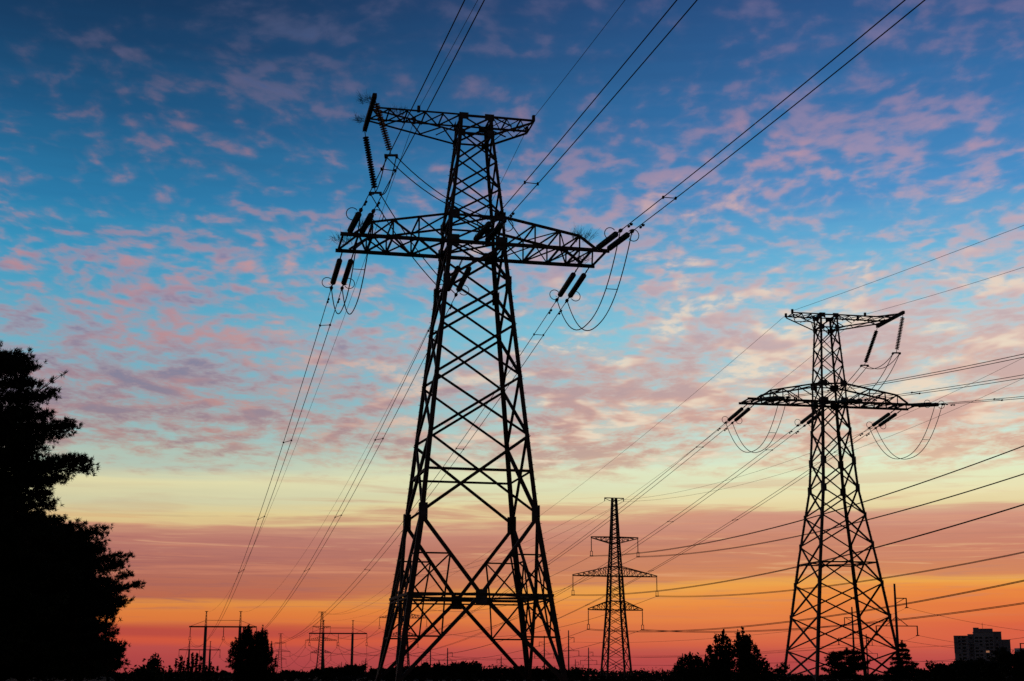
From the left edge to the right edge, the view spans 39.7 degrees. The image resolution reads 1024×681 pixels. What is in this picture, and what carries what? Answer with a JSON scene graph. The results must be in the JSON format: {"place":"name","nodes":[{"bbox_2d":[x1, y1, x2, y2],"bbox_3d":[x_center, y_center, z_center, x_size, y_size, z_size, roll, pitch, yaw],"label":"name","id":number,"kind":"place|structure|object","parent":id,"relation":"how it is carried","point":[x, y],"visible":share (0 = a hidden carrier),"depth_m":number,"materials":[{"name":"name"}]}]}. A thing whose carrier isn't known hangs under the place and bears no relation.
{"place":"outdoors","nodes":[
{"label":"outdoors","id":0,"kind":"place"},
{"bbox_2d":[6,676,882,680],"bbox_3d":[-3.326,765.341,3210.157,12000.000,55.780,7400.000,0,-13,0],"label":"ground","id":1,"kind":"structure","parent":0,"point":[296,679],"depth_m":208.19,"materials":[{"name":"black plant"}]},
{"bbox_2d":[0,484,55,671],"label":"pine tree","id":2,"kind":"object","parent":1,"relation":"on","point":[3,665],"visible":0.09,"depth_m":62.49,"materials":[{"name":"black plant"}]},
{"bbox_2d":[0,340,99,664],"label":"pine tree","id":3,"kind":"object","parent":1,"relation":"on","point":[25,467],"visible":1,"depth_m":54.56,"materials":[{"name":"black plant"}]},
{"bbox_2d":[0,512,130,680],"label":"pine tree","id":4,"kind":"object","parent":1,"relation":"on","point":[25,671],"visible":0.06,"depth_m":64.71,"materials":[{"name":"black plant"}]},
{"bbox_2d":[15,518,146,680],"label":"pine tree","id":5,"kind":"object","parent":1,"relation":"on","point":[94,591],"visible":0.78,"depth_m":58.29,"materials":[{"name":"black plant"}]},
{"bbox_2d":[127,652,166,680],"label":"bush","id":6,"kind":"object","parent":1,"relation":"on","point":[151,671],"visible":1,"depth_m":71.67,"materials":[{"name":"black plant"}]},
{"bbox_2d":[176,655,187,680],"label":"sapling","id":7,"kind":"object","parent":1,"relation":"on","point":[180,669],"visible":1,"depth_m":75.82,"materials":[{"name":"black plant"}]},
{"bbox_2d":[184,652,195,680],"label":"sapling","id":8,"kind":"object","parent":1,"relation":"on","point":[190,672],"visible":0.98,"depth_m":77.97,"materials":[{"name":"black plant"}]},
{"bbox_2d":[193,653,203,680],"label":"sapling","id":9,"kind":"object","parent":1,"relation":"on","point":[197,676],"visible":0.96,"depth_m":79.83,"materials":[{"name":"black plant"}]},
{"bbox_2d":[203,662,214,680],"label":"sapling","id":10,"kind":"object","parent":1,"relation":"on","point":[208,674],"visible":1,"depth_m":75.91,"materials":[{"name":"black plant"}]},
{"bbox_2d":[189,611,256,673],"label":"portal pylon","id":11,"kind":"object","parent":1,"relation":"on","point":[204,646],"visible":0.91,"depth_m":504.38,"materials":[{"name":"black metal"}]},
{"bbox_2d":[225,624,258,680],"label":"pine tree","id":12,"kind":"object","parent":1,"relation":"on","point":[239,652],"visible":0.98,"depth_m":92.22,"materials":[{"name":"black plant"}]},
{"bbox_2d":[247,625,277,680],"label":"pine tree","id":13,"kind":"object","parent":1,"relation":"on","point":[263,657],"visible":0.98,"depth_m":92.29,"materials":[{"name":"black plant"}]},
{"bbox_2d":[280,670,305,677],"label":"broadleaf tree","id":14,"kind":"object","parent":1,"relation":"on","point":[294,673],"visible":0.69,"depth_m":251.47,"materials":[{"name":"black plant"}]},
{"bbox_2d":[305,612,336,668],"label":"suspension pylon","id":15,"kind":"object","parent":1,"relation":"on","point":[319,640],"visible":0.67,"depth_m":908.65,"materials":[{"name":"metal"}]},
{"bbox_2d":[308,666,345,676],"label":"broadleaf tree","id":16,"kind":"object","parent":1,"relation":"on","point":[337,670],"visible":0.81,"depth_m":319.38,"materials":[{"name":"black plant"}]},
{"bbox_2d":[309,620,366,668],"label":"portal pylon","id":17,"kind":"object","parent":1,"relation":"on","point":[352,647],"visible":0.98,"depth_m":596.35,"materials":[{"name":"black metal"}]},
{"bbox_2d":[341,663,367,675],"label":"broadleaf tree","id":18,"kind":"object","parent":1,"relation":"on","point":[355,670],"visible":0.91,"depth_m":320.02,"materials":[{"name":"black plant"}]},
{"bbox_2d":[368,666,395,678],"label":"broadleaf tree","id":19,"kind":"object","parent":1,"relation":"on","point":[391,672],"visible":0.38,"depth_m":241.32,"materials":[{"name":"black plant"}]},
{"bbox_2d":[402,661,438,678],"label":"broadleaf tree","id":20,"kind":"object","parent":1,"relation":"on","point":[426,669],"visible":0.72,"depth_m":242.22,"materials":[{"name":"black plant"}]},
{"bbox_2d":[432,661,459,678],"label":"broadleaf tree","id":21,"kind":"object","parent":1,"relation":"on","point":[447,670],"visible":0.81,"depth_m":244.08,"materials":[{"name":"black plant"}]},
{"bbox_2d":[451,660,481,678],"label":"broadleaf tree","id":22,"kind":"object","parent":1,"relation":"on","point":[466,669],"visible":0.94,"depth_m":242.49,"materials":[{"name":"black plant"}]},
{"bbox_2d":[335,93,609,680],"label":"lattice tower","id":23,"kind":"structure","parent":1,"relation":"on","point":[502,245],"depth_m":110.49,"materials":[{"name":"metal"}]},
{"bbox_2d":[217,125,412,606],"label":"earth wire","id":24,"kind":"object","parent":23,"relation":"attached to","point":[333,345],"visible":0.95,"depth_m":160.21,"materials":[{"name":"metal"}]},
{"bbox_2d":[322,252,342,290],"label":"tension insulator","id":25,"kind":"object","parent":23,"relation":"attached to","point":[336,271],"visible":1,"depth_m":115.72,"materials":[{"name":"metal"}]},
{"bbox_2d":[191,291,330,647],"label":"power line","id":26,"kind":"object","parent":25,"relation":"attached to","point":[328,299],"visible":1,"depth_m":154.55,"materials":[{"name":"metal"}]},
{"bbox_2d":[340,253,354,290],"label":"tension insulator","id":27,"kind":"object","parent":23,"relation":"attached to","point":[345,278],"visible":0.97,"depth_m":115.90,"materials":[{"name":"metal"}]},
{"bbox_2d":[191,292,340,645],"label":"power line","id":28,"kind":"object","parent":27,"relation":"attached to","point":[291,439],"visible":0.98,"depth_m":152.38,"materials":[{"name":"metal"}]},
{"bbox_2d":[346,207,362,236],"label":"tension insulator","id":29,"kind":"object","parent":23,"relation":"attached to","point":[353,224],"visible":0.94,"depth_m":103.77,"materials":[{"name":"metal"}]},
{"bbox_2d":[362,0,464,207],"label":"power line","id":30,"kind":"object","parent":29,"relation":"attached to","point":[381,169],"visible":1,"depth_m":82.87,"materials":[{"name":"metal"}]},
{"bbox_2d":[331,212,363,313],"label":"jumper cable","id":31,"kind":"object","parent":30,"relation":"hanging from","point":[352,269],"visible":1,"depth_m":104.74,"materials":[{"name":"metal"}]},
{"bbox_2d":[358,209,383,237],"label":"tension insulator","id":32,"kind":"object","parent":23,"relation":"attached to","point":[365,224],"visible":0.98,"depth_m":104.01,"materials":[{"name":"metal"}]},
{"bbox_2d":[342,213,373,314],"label":"jumper cable","id":33,"kind":"object","parent":32,"relation":"hanging from","point":[364,270],"visible":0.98,"depth_m":105.16,"materials":[{"name":"metal"}]},
{"bbox_2d":[374,0,484,209],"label":"power line","id":34,"kind":"object","parent":32,"relation":"attached to","point":[377,204],"visible":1,"depth_m":81.52,"materials":[{"name":"metal"}]},
{"bbox_2d":[363,131,381,195],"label":"suspension insulator","id":35,"kind":"object","parent":23,"relation":"hanging from","point":[369,156],"visible":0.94,"depth_m":115.89,"materials":[{"name":"metal"}]},
{"bbox_2d":[371,157,490,288],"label":"jumper cable","id":36,"kind":"object","parent":35,"relation":"hanging from","point":[428,193],"visible":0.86,"depth_m":108.78,"materials":[{"name":"metal"}]},
{"bbox_2d":[373,97,397,158],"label":"suspension insulator","id":37,"kind":"object","parent":23,"relation":"hanging from","point":[379,114],"visible":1,"depth_m":109.34,"materials":[{"name":"metal"}]},
{"bbox_2d":[380,157,502,293],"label":"jumper cable","id":38,"kind":"object","parent":37,"relation":"hanging from","point":[437,192],"visible":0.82,"depth_m":108.92,"materials":[{"name":"metal"}]},
{"bbox_2d":[440,260,461,291],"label":"tension insulator","id":39,"kind":"object","parent":23,"relation":"attached to","point":[453,278],"visible":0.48,"depth_m":117.04,"materials":[{"name":"metal"}]},
{"bbox_2d":[223,302,441,642],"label":"power line","id":40,"kind":"object","parent":39,"relation":"attached to","point":[362,464],"visible":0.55,"depth_m":161.98,"materials":[{"name":"metal"}]},
{"bbox_2d":[454,260,473,296],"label":"tension insulator","id":41,"kind":"object","parent":23,"relation":"attached to","point":[463,281],"visible":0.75,"depth_m":118.12,"materials":[{"name":"metal"}]},
{"bbox_2d":[224,297,454,641],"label":"power line","id":42,"kind":"object","parent":41,"relation":"attached to","point":[371,460],"visible":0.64,"depth_m":162.44,"materials":[{"name":"metal"}]},
{"bbox_2d":[471,217,494,244],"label":"tension insulator","id":43,"kind":"object","parent":23,"relation":"attached to","point":[484,229],"visible":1,"depth_m":105.79,"materials":[{"name":"metal"}]},
{"bbox_2d":[494,0,676,218],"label":"power line","id":44,"kind":"object","parent":43,"relation":"attached to","point":[500,211],"visible":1,"depth_m":82.25,"materials":[{"name":"metal"}]},
{"bbox_2d":[482,219,513,245],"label":"tension insulator","id":45,"kind":"object","parent":23,"relation":"attached to","point":[493,233],"visible":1,"depth_m":105.96,"materials":[{"name":"metal"}]},
{"bbox_2d":[506,0,696,219],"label":"power line","id":46,"kind":"object","parent":45,"relation":"attached to","point":[512,213],"visible":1,"depth_m":81.12,"materials":[{"name":"metal"}]},
{"bbox_2d":[549,267,578,302],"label":"tension insulator","id":47,"kind":"object","parent":23,"relation":"attached to","point":[566,285],"visible":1,"depth_m":119.51,"materials":[{"name":"metal"}]},
{"bbox_2d":[274,303,554,643],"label":"power line","id":48,"kind":"object","parent":47,"relation":"attached to","point":[549,312],"visible":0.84,"depth_m":161.51,"materials":[{"name":"metal"}]},
{"bbox_2d":[565,267,589,302],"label":"tension insulator","id":49,"kind":"object","parent":23,"relation":"attached to","point":[576,286],"visible":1,"depth_m":119.68,"materials":[{"name":"metal"}]},
{"bbox_2d":[278,304,564,643],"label":"power line","id":50,"kind":"object","parent":49,"relation":"attached to","point":[559,313],"visible":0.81,"depth_m":162.57,"materials":[{"name":"metal"}]},
{"bbox_2d":[592,227,622,252],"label":"tension insulator","id":51,"kind":"object","parent":23,"relation":"attached to","point":[607,240],"visible":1,"depth_m":107.79,"materials":[{"name":"metal"}]},
{"bbox_2d":[622,0,905,228],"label":"power line","id":52,"kind":"object","parent":51,"relation":"attached to","point":[631,223],"visible":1,"depth_m":80.65,"materials":[{"name":"metal"}]},
{"bbox_2d":[557,233,619,329],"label":"jumper cable","id":53,"kind":"object","parent":52,"relation":"hanging from","point":[603,294],"visible":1,"depth_m":109.08,"materials":[{"name":"metal"}]},
{"bbox_2d":[603,229,638,252],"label":"tension insulator","id":54,"kind":"object","parent":23,"relation":"attached to","point":[622,238],"visible":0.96,"depth_m":107.76,"materials":[{"name":"ceramic"}]},
{"bbox_2d":[567,234,631,330],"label":"jumper cable","id":55,"kind":"object","parent":54,"relation":"hanging from","point":[614,296],"visible":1,"depth_m":109.55,"materials":[{"name":"metal"}]},
{"bbox_2d":[634,0,924,229],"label":"power line","id":56,"kind":"object","parent":54,"relation":"attached to","point":[643,225],"visible":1,"depth_m":80.06,"materials":[{"name":"metal"}]},
{"bbox_2d":[500,665,533,679],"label":"broadleaf tree","id":57,"kind":"object","parent":1,"relation":"on","point":[513,672],"visible":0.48,"depth_m":247.05,"materials":[{"name":"black plant"}]},
{"bbox_2d":[531,666,556,678],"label":"broadleaf tree","id":58,"kind":"object","parent":1,"relation":"on","point":[544,672],"visible":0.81,"depth_m":252.02,"materials":[{"name":"black plant"}]},
{"bbox_2d":[110,664,1013,677],"bbox_3d":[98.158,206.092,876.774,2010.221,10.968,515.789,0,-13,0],"label":"wood","id":59,"kind":"object","parent":1,"relation":"on","point":[595,672],"visible":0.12,"depth_m":726.79,"materials":[{"name":"black plant"}]},
{"bbox_2d":[572,497,656,676],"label":"suspension pylon","id":60,"kind":"object","parent":1,"relation":"on","point":[620,573],"visible":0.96,"depth_m":328.16,"materials":[{"name":"metal"}]},
{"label":"suspension insulator","id":61,"kind":"object","parent":60,"relation":"hanging from","visible":0},
{"bbox_2d":[595,580,1023,631],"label":"power line","id":62,"kind":"object","parent":61,"relation":"attached to","point":[842,613],"visible":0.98,"depth_m":207.06,"materials":[{"name":"metal"}]},
{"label":"suspension insulator","id":63,"kind":"object","parent":60,"relation":"hanging from","visible":0},
{"bbox_2d":[643,602,1023,632],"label":"power line","id":64,"kind":"object","parent":63,"relation":"attached to","point":[848,624],"visible":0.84,"depth_m":226.88,"materials":[{"name":"metal"}]},
{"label":"suspension insulator","id":65,"kind":"object","parent":60,"relation":"hanging from","visible":0},
{"bbox_2d":[639,473,1023,556],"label":"power line","id":66,"kind":"object","parent":65,"relation":"attached to","point":[854,523],"visible":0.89,"depth_m":222.94,"materials":[{"name":"metal"}]},
{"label":"suspension insulator","id":67,"kind":"object","parent":60,"relation":"hanging from","visible":0},
{"bbox_2d":[572,504,1023,595],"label":"power line","id":68,"kind":"object","parent":67,"relation":"attached to","point":[822,560],"visible":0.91,"depth_m":205.93,"materials":[{"name":"metal"}]},
{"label":"suspension insulator","id":69,"kind":"object","parent":60,"relation":"hanging from","visible":0},
{"bbox_2d":[656,552,1023,596],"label":"power line","id":70,"kind":"object","parent":69,"relation":"attached to","point":[869,580],"visible":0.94,"depth_m":227.17,"materials":[{"name":"metal"}]},
{"bbox_2d":[705,552,1021,595],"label":"power line","id":71,"kind":"object","parent":69,"relation":"attached to","point":[873,579],"visible":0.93,"depth_m":227.33,"materials":[{"name":"metal"}]},
{"bbox_2d":[670,652,708,680],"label":"broadleaf tree","id":72,"kind":"object","parent":1,"relation":"on","point":[690,671],"visible":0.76,"depth_m":145.69,"materials":[{"name":"black plant"}]},
{"bbox_2d":[697,628,738,680],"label":"broadleaf tree","id":73,"kind":"object","parent":1,"relation":"on","point":[715,668],"visible":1,"depth_m":138.11,"materials":[{"name":"black plant"}]},
{"bbox_2d":[721,627,777,680],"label":"broadleaf tree","id":74,"kind":"object","parent":1,"relation":"on","point":[749,665],"visible":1,"depth_m":136.04,"materials":[{"name":"black plant"}]},
{"bbox_2d":[772,662,790,680],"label":"bush","id":75,"kind":"object","parent":1,"relation":"on","point":[780,671],"visible":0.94,"depth_m":145.94,"materials":[{"name":"black plant"}]},
{"bbox_2d":[739,309,912,680],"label":"lattice tower","id":76,"kind":"structure","parent":1,"relation":"on","point":[822,400],"depth_m":173.21,"materials":[{"name":"metal"}]},
{"bbox_2d":[722,405,746,423],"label":"tension insulator","id":77,"kind":"object","parent":76,"relation":"attached to","point":[735,414],"visible":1,"depth_m":177.74,"materials":[{"name":"ceramic"}]},
{"bbox_2d":[310,424,723,654],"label":"power line","id":78,"kind":"object","parent":77,"relation":"attached to","point":[719,428],"visible":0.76,"depth_m":219.70,"materials":[{"name":"metal"}]},
{"bbox_2d":[756,393,781,401],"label":"tension insulator","id":79,"kind":"object","parent":76,"relation":"attached to","point":[770,398],"visible":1,"depth_m":167.14,"materials":[{"name":"ceramic"}]},
{"bbox_2d":[784,354,1022,398],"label":"power line","id":80,"kind":"object","parent":79,"relation":"attached to","point":[787,397],"visible":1,"depth_m":138.50,"materials":[{"name":"metal"}]},
{"bbox_2d":[767,394,790,401],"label":"tension insulator","id":81,"kind":"object","parent":76,"relation":"attached to","point":[783,398],"visible":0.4,"depth_m":166.19,"materials":[{"name":"ceramic"}]},
{"bbox_2d":[794,357,1022,398],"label":"power line","id":82,"kind":"object","parent":81,"relation":"attached to","point":[796,397],"visible":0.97,"depth_m":138.77,"materials":[{"name":"metal"}]},
{"bbox_2d":[803,408,827,426],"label":"tension insulator","id":83,"kind":"object","parent":76,"relation":"attached to","point":[808,422],"visible":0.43,"depth_m":180.62,"materials":[{"name":"ceramic"}]},
{"bbox_2d":[345,427,802,655],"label":"power line","id":84,"kind":"object","parent":83,"relation":"attached to","point":[796,432],"visible":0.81,"depth_m":228.77,"materials":[{"name":"metal"}]},
{"bbox_2d":[860,327,877,366],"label":"suspension insulator","id":85,"kind":"object","parent":76,"relation":"hanging from","point":[870,347],"visible":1,"depth_m":181.23,"materials":[{"name":"ceramic"}]},
{"bbox_2d":[818,354,892,410],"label":"jumper cable","id":86,"kind":"object","parent":85,"relation":"hanging from","point":[869,368],"visible":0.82,"depth_m":174.71,"materials":[{"name":"metal"}]},
{"bbox_2d":[339,427,795,655],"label":"power line","id":87,"kind":"object","parent":86,"relation":"attached to","point":[647,535],"visible":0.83,"depth_m":225.84,"materials":[{"name":"metal"}]},
{"bbox_2d":[866,410,894,429],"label":"tension insulator","id":88,"kind":"object","parent":76,"relation":"attached to","point":[881,419],"visible":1,"depth_m":180.89,"materials":[{"name":"ceramic"}]},
{"bbox_2d":[370,430,865,655],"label":"power line","id":89,"kind":"object","parent":88,"relation":"attached to","point":[690,546],"visible":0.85,"depth_m":237.83,"materials":[{"name":"metal"}]},
{"bbox_2d":[874,410,901,429],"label":"tension insulator","id":90,"kind":"object","parent":76,"relation":"attached to","point":[886,420],"visible":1,"depth_m":181.04,"materials":[{"name":"ceramic"}]},
{"bbox_2d":[369,429,873,655],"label":"power line","id":91,"kind":"object","parent":90,"relation":"attached to","point":[687,550],"visible":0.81,"depth_m":241.76,"materials":[{"name":"metal"}]},
{"bbox_2d":[821,648,870,680],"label":"broadleaf tree","id":92,"kind":"object","parent":1,"relation":"on","point":[853,666],"visible":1,"depth_m":145.54,"materials":[{"name":"black plant"}]},
{"bbox_2d":[875,584,919,680],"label":"utility pole","id":93,"kind":"object","parent":1,"relation":"on","point":[896,617],"visible":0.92,"depth_m":231.63,"materials":[{"name":"grey concrete"}]},
{"bbox_2d":[883,640,918,680],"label":"spruce tree","id":94,"kind":"object","parent":1,"relation":"on","point":[898,670],"visible":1,"depth_m":143.80,"materials":[{"name":"black plant"}]},
{"bbox_2d":[914,667,934,680],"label":"broadleaf tree","id":95,"kind":"object","parent":1,"relation":"on","point":[921,673],"visible":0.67,"depth_m":232.52,"materials":[{"name":"black plant"}]},
{"bbox_2d":[925,658,962,680],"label":"broadleaf tree","id":96,"kind":"object","parent":1,"relation":"on","point":[941,671],"visible":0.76,"depth_m":213.44,"materials":[{"name":"black plant"}]},
{"bbox_2d":[953,625,1011,677],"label":"apartment block","id":97,"kind":"structure","parent":1,"relation":"on","point":[978,637],"depth_m":1224.61,"materials":[{"name":"concrete"}]},
{"bbox_2d":[990,646,1023,680],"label":"broadleaf tree","id":98,"kind":"object","parent":1,"relation":"on","point":[1002,654],"visible":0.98,"depth_m":184.96,"materials":[{"name":"black plant"}]},
{"bbox_2d":[0,0,1023,675],"label":"sky","id":99,"kind":"structure","parent":0,"point":[176,176],"materials":[{"name":"blue"}]},
{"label":"suspension insulator","id":100,"kind":"object","parent":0,"visible":0},
{"bbox_2d":[591,445,1023,556],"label":"power line","id":101,"kind":"object","parent":100,"relation":"attached to","point":[813,516],"visible":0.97,"depth_m":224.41,"materials":[{"name":"metal"}]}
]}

